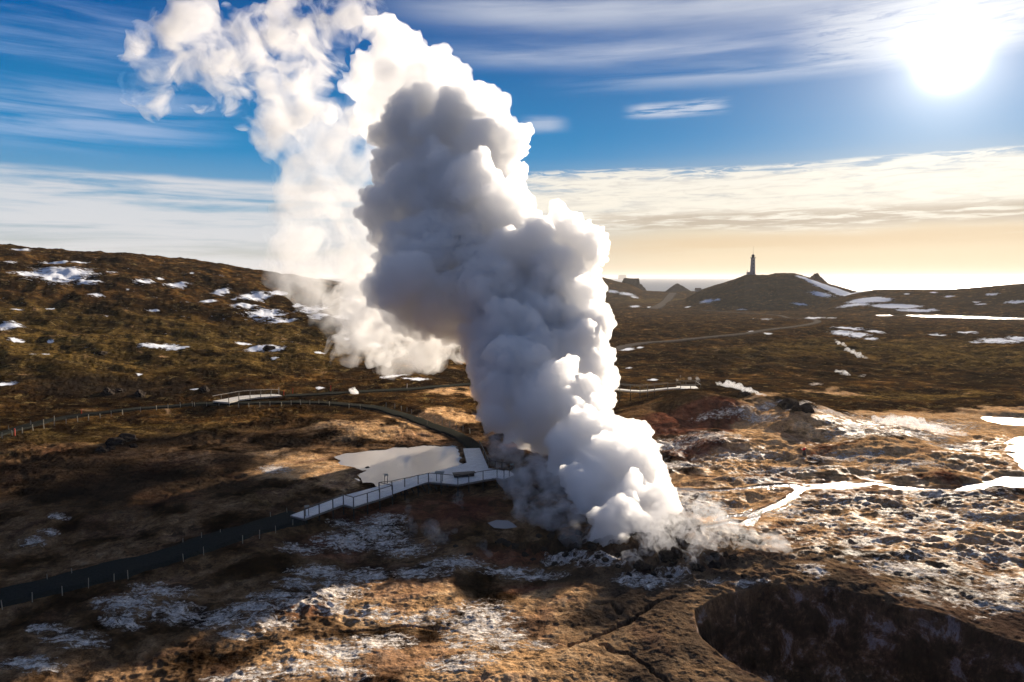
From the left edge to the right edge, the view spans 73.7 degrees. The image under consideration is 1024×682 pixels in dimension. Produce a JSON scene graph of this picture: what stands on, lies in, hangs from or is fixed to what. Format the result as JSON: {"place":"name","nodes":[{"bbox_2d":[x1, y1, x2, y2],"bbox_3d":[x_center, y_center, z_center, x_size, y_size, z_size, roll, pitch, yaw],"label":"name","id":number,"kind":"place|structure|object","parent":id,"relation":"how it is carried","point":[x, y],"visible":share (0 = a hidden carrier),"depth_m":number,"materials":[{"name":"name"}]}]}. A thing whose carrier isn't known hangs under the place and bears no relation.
{"place":"outdoors","nodes":[
{"label":"outdoors","id":0,"kind":"place"},
{"bbox_2d":[0,511,307,607],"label":"gravel path","id":1,"kind":"structure","parent":0,"point":[104,572],"depth_m":66.37,"materials":[{"name":"grey gravel"}]},
{"bbox_2d":[0,400,480,447],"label":"gravel path","id":2,"kind":"structure","parent":0,"point":[464,440],"depth_m":138.30,"materials":[{"name":"grey gravel"}]},
{"bbox_2d":[335,445,461,486],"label":"pond","id":3,"kind":"structure","parent":0,"point":[394,463],"depth_m":104.60,"materials":[{"name":"grey liquid"}]},
{"bbox_2d":[286,367,579,396],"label":"gravel path","id":4,"kind":"structure","parent":0,"point":[429,387],"depth_m":172.71,"materials":[{"name":"grey gravel"}]},
{"bbox_2d":[0,244,1023,681],"bbox_3d":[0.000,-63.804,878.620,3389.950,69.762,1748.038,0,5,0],"label":"ground","id":5,"kind":"structure","parent":0,"point":[876,582],"depth_m":94.93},
{"bbox_2d":[95,446,108,452],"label":"boulder","id":6,"kind":"object","parent":5,"relation":"on","point":[101,449],"visible":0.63,"depth_m":109.34,"materials":[{"name":"grey stone"}]},
{"bbox_2d":[98,351,107,354],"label":"boulder","id":7,"kind":"object","parent":5,"relation":"on","point":[102,352],"visible":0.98,"depth_m":193.04,"materials":[{"name":"grey stone"}]},
{"bbox_2d":[101,387,114,395],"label":"boulder","id":8,"kind":"object","parent":5,"relation":"on","point":[106,391],"visible":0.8,"depth_m":159.22,"materials":[{"name":"grey stone"}]},
{"bbox_2d":[105,446,115,449],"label":"boulder","id":9,"kind":"object","parent":5,"relation":"on","point":[110,447],"visible":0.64,"depth_m":111.32,"materials":[{"name":"grey stone"}]},
{"bbox_2d":[105,437,124,445],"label":"boulder","id":10,"kind":"object","parent":5,"relation":"on","point":[113,441],"visible":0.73,"depth_m":116.15,"materials":[{"name":"grey stone"}]},
{"bbox_2d":[114,388,125,392],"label":"boulder","id":11,"kind":"object","parent":5,"relation":"on","point":[118,390],"visible":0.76,"depth_m":162.46,"materials":[{"name":"grey stone"}]},
{"bbox_2d":[118,433,136,441],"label":"boulder","id":12,"kind":"object","parent":5,"relation":"on","point":[127,437],"visible":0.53,"depth_m":119.32,"materials":[{"name":"grey stone"}]},
{"bbox_2d":[129,443,137,447],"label":"boulder","id":13,"kind":"object","parent":5,"relation":"on","point":[134,445],"visible":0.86,"depth_m":113.33,"materials":[{"name":"grey stone"}]},
{"bbox_2d":[134,389,145,397],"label":"boulder","id":14,"kind":"object","parent":5,"relation":"on","point":[139,393],"visible":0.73,"depth_m":159.85,"materials":[{"name":"grey stone"}]},
{"bbox_2d":[199,385,209,392],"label":"boulder","id":15,"kind":"object","parent":5,"relation":"on","point":[204,389],"visible":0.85,"depth_m":164.17,"materials":[{"name":"grey stone"}]},
{"bbox_2d":[213,389,281,405],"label":"boardwalk","id":16,"kind":"structure","parent":5,"relation":"on","point":[240,398],"depth_m":155.45,"materials":[{"name":"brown wood"}]},
{"bbox_2d":[263,345,275,350],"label":"boulder","id":17,"kind":"object","parent":5,"relation":"on","point":[267,348],"visible":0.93,"depth_m":214.14,"materials":[{"name":"grey stone"}]},
{"bbox_2d":[290,441,514,524],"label":"viewing deck","id":18,"kind":"structure","parent":5,"relation":"on","point":[476,462],"depth_m":89.24,"materials":[{"name":"grey wood"}]},
{"bbox_2d":[435,471,444,480],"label":"info panel","id":19,"kind":"object","parent":18,"relation":"on","point":[440,472],"visible":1,"depth_m":89.83,"materials":[{"name":"metal"}]},
{"bbox_2d":[452,471,474,477],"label":"bench","id":20,"kind":"object","parent":18,"relation":"on","point":[465,473],"visible":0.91,"depth_m":91.77,"materials":[{"name":"brown wood"}]},
{"bbox_2d":[495,538,506,544],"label":"boulder","id":21,"kind":"object","parent":5,"relation":"on","point":[501,540],"visible":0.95,"depth_m":73.33,"materials":[{"name":"black stone"}]},
{"bbox_2d":[488,520,516,528],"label":"pool","id":22,"kind":"structure","parent":5,"relation":"in","point":[504,524],"depth_m":77.94,"materials":[{"name":"grey liquid"}]},
{"bbox_2d":[504,541,511,546],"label":"boulder","id":23,"kind":"object","parent":5,"relation":"on","point":[507,544],"visible":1,"depth_m":73.08,"materials":[{"name":"black stone"}]},
{"bbox_2d":[511,543,518,548],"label":"boulder","id":24,"kind":"object","parent":5,"relation":"on","point":[514,545],"visible":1,"depth_m":73.08,"materials":[{"name":"black stone"}]},
{"bbox_2d":[562,551,568,556],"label":"boulder","id":25,"kind":"object","parent":5,"relation":"on","point":[565,554],"visible":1,"depth_m":69.43,"materials":[{"name":"black stone"}]},
{"bbox_2d":[587,543,596,550],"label":"boulder","id":26,"kind":"object","parent":5,"relation":"on","point":[591,547],"visible":1,"depth_m":69.11,"materials":[{"name":"black stone"}]},
{"bbox_2d":[601,557,608,561],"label":"boulder","id":27,"kind":"object","parent":5,"relation":"on","point":[604,559],"visible":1,"depth_m":67.04,"materials":[{"name":"black stone"}]},
{"bbox_2d":[622,278,639,288],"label":"crag","id":28,"kind":"structure","parent":5,"relation":"on","point":[635,282],"depth_m":1293.24,"materials":[{"name":"stone"}]},
{"bbox_2d":[633,559,645,571],"bbox_3d":[12.218,21.505,65.322,1.228,1.012,1.216,2,6,20],"label":"boulder","id":29,"kind":"object","parent":5,"relation":"on","point":[639,565],"visible":1,"depth_m":64.94,"materials":[{"name":"black stone"}]},
{"bbox_2d":[644,564,653,570],"bbox_3d":[12.923,21.645,65.267,1.275,0.655,0.936,0,5,1],"label":"boulder","id":30,"kind":"object","parent":5,"relation":"on","point":[648,567],"visible":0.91,"depth_m":64.98,"materials":[{"name":"black stone"}]},
{"bbox_2d":[602,381,700,404],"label":"boardwalk","id":31,"kind":"structure","parent":5,"relation":"on","point":[659,389],"depth_m":147.65,"materials":[{"name":"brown wood"}]},
{"bbox_2d":[658,526,668,533],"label":"boulder","id":32,"kind":"object","parent":5,"relation":"on","point":[664,529],"visible":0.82,"depth_m":74.93,"materials":[{"name":"grey stone"}]},
{"bbox_2d":[658,550,673,562],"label":"boulder","id":33,"kind":"object","parent":5,"relation":"on","point":[665,556],"visible":0.97,"depth_m":66.37,"materials":[{"name":"black stone"}]},
{"bbox_2d":[662,519,684,530],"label":"boulder","id":34,"kind":"object","parent":5,"relation":"on","point":[673,524],"visible":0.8,"depth_m":76.12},
{"bbox_2d":[669,546,682,559],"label":"boulder","id":35,"kind":"object","parent":5,"relation":"on","point":[676,552],"visible":0.96,"depth_m":66.32,"materials":[{"name":"black stone"}]},
{"bbox_2d":[666,283,689,291],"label":"crag","id":36,"kind":"structure","parent":5,"relation":"on","point":[677,287],"depth_m":1258.71,"materials":[{"name":"stone"}]},
{"bbox_2d":[682,553,688,559],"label":"boulder","id":37,"kind":"object","parent":5,"relation":"on","point":[685,556],"visible":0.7,"depth_m":66.69,"materials":[{"name":"grey stone"}]},
{"bbox_2d":[685,524,692,529],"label":"boulder","id":38,"kind":"object","parent":5,"relation":"on","point":[688,527],"visible":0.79,"depth_m":76.33,"materials":[{"name":"grey stone"}]},
{"bbox_2d":[688,562,700,570],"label":"boulder","id":39,"kind":"object","parent":5,"relation":"on","point":[694,566],"visible":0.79,"depth_m":65.11,"materials":[{"name":"grey stone"}]},
{"bbox_2d":[696,528,702,534],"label":"boulder","id":40,"kind":"object","parent":5,"relation":"on","point":[698,531],"visible":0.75,"depth_m":74.56,"materials":[{"name":"grey stone"}]},
{"bbox_2d":[698,565,705,572],"bbox_3d":[18.131,21.840,64.932,0.910,0.858,1.222,-3,6,-25],"label":"boulder","id":41,"kind":"object","parent":5,"relation":"on","point":[701,569],"visible":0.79,"depth_m":64.81,"materials":[{"name":"black stone"}]},
{"bbox_2d":[710,552,718,556],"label":"boulder","id":42,"kind":"object","parent":5,"relation":"on","point":[714,554],"visible":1,"depth_m":66.55,"materials":[{"name":"black stone"}]},
{"bbox_2d":[709,560,720,568],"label":"boulder","id":43,"kind":"object","parent":5,"relation":"on","point":[716,564],"visible":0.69,"depth_m":65.22,"materials":[{"name":"black stone"}]},
{"bbox_2d":[722,551,728,557],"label":"boulder","id":44,"kind":"object","parent":5,"relation":"on","point":[725,554],"visible":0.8,"depth_m":67.62,"materials":[{"name":"black stone"}]},
{"bbox_2d":[728,554,736,559],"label":"boulder","id":45,"kind":"object","parent":5,"relation":"on","point":[732,556],"visible":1,"depth_m":66.18,"materials":[{"name":"black stone"}]},
{"bbox_2d":[738,534,750,539],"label":"boulder","id":46,"kind":"object","parent":5,"relation":"on","point":[744,536],"visible":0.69,"depth_m":72.84,"materials":[{"name":"grey stone"}]},
{"bbox_2d":[746,254,755,274],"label":"lighthouse","id":47,"kind":"object","parent":5,"relation":"on","point":[752,268],"visible":0.99,"depth_m":935.66,"materials":[{"name":"concrete"}]},
{"bbox_2d":[748,537,757,543],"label":"boulder","id":48,"kind":"object","parent":5,"relation":"on","point":[753,540],"visible":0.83,"depth_m":71.76,"materials":[{"name":"grey stone"}]},
{"bbox_2d":[777,398,798,409],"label":"boulder","id":49,"kind":"object","parent":5,"relation":"on","point":[786,403],"visible":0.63,"depth_m":129.05,"materials":[{"name":"grey stone"}]},
{"bbox_2d":[791,403,814,412],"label":"boulder","id":50,"kind":"object","parent":5,"relation":"on","point":[806,407],"visible":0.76,"depth_m":123.38,"materials":[{"name":"grey stone"}]},
{"bbox_2d":[801,447,805,455],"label":"red marker","id":51,"kind":"object","parent":5,"relation":"on","point":[804,451],"visible":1,"depth_m":105.49,"materials":[{"name":"metal"}]},
{"bbox_2d":[810,273,826,282],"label":"crag","id":52,"kind":"structure","parent":5,"relation":"on","point":[816,276],"depth_m":986.21,"materials":[{"name":"stone"}]},
{"bbox_2d":[983,476,1023,481],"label":"stream bar","id":53,"kind":"object","parent":5,"relation":"on","point":[1010,478],"visible":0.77,"depth_m":95.37,"materials":[{"name":"white liquid"}]},
{"bbox_2d":[0,0,1023,277],"label":"sky","id":54,"kind":"structure","parent":0,"point":[305,138],"materials":[{"name":"blue"}]},
{"bbox_2d":[648,293,676,308],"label":"road","id":55,"kind":"structure","parent":0,"point":[668,297],"depth_m":1030.07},
{"bbox_2d":[314,278,1023,294],"bbox_3d":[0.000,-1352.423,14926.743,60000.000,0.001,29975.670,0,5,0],"label":"sea","id":56,"kind":"structure","parent":0,"point":[509,286],"depth_m":4431.20,"materials":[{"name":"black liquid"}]},
{"bbox_2d":[618,275,625,278],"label":"sea stack","id":57,"kind":"object","parent":56,"relation":"in","point":[621,276],"visible":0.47,"depth_m":13697.99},
{"bbox_2d":[580,310,821,356],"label":"road","id":58,"kind":"structure","parent":0,"point":[604,351],"depth_m":317.04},
{"bbox_2d":[683,508,773,533],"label":"stream","id":59,"kind":"structure","parent":0,"point":[750,521],"depth_m":78.29,"materials":[{"name":"white liquid"}]},
{"bbox_2d":[648,484,810,519],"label":"stream","id":60,"kind":"structure","parent":0,"point":[797,491],"depth_m":89.98,"materials":[{"name":"white liquid"}]},
{"bbox_2d":[800,481,1023,490],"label":"stream","id":61,"kind":"structure","parent":0,"point":[842,485],"depth_m":92.56,"materials":[{"name":"white liquid"}]},
{"bbox_2d":[907,315,1023,319],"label":"pond","id":62,"kind":"structure","parent":0,"point":[969,317],"depth_m":608.93,"materials":[{"name":"white liquid"}]},
{"bbox_2d":[982,417,1023,425],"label":"pond","id":63,"kind":"structure","parent":0,"point":[1010,420],"depth_m":134.69,"materials":[{"name":"white liquid"}]},
{"bbox_2d":[1004,437,1023,468],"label":"pond","id":64,"kind":"structure","parent":0,"point":[1018,447],"depth_m":111.68,"materials":[{"name":"white liquid"}]}
]}

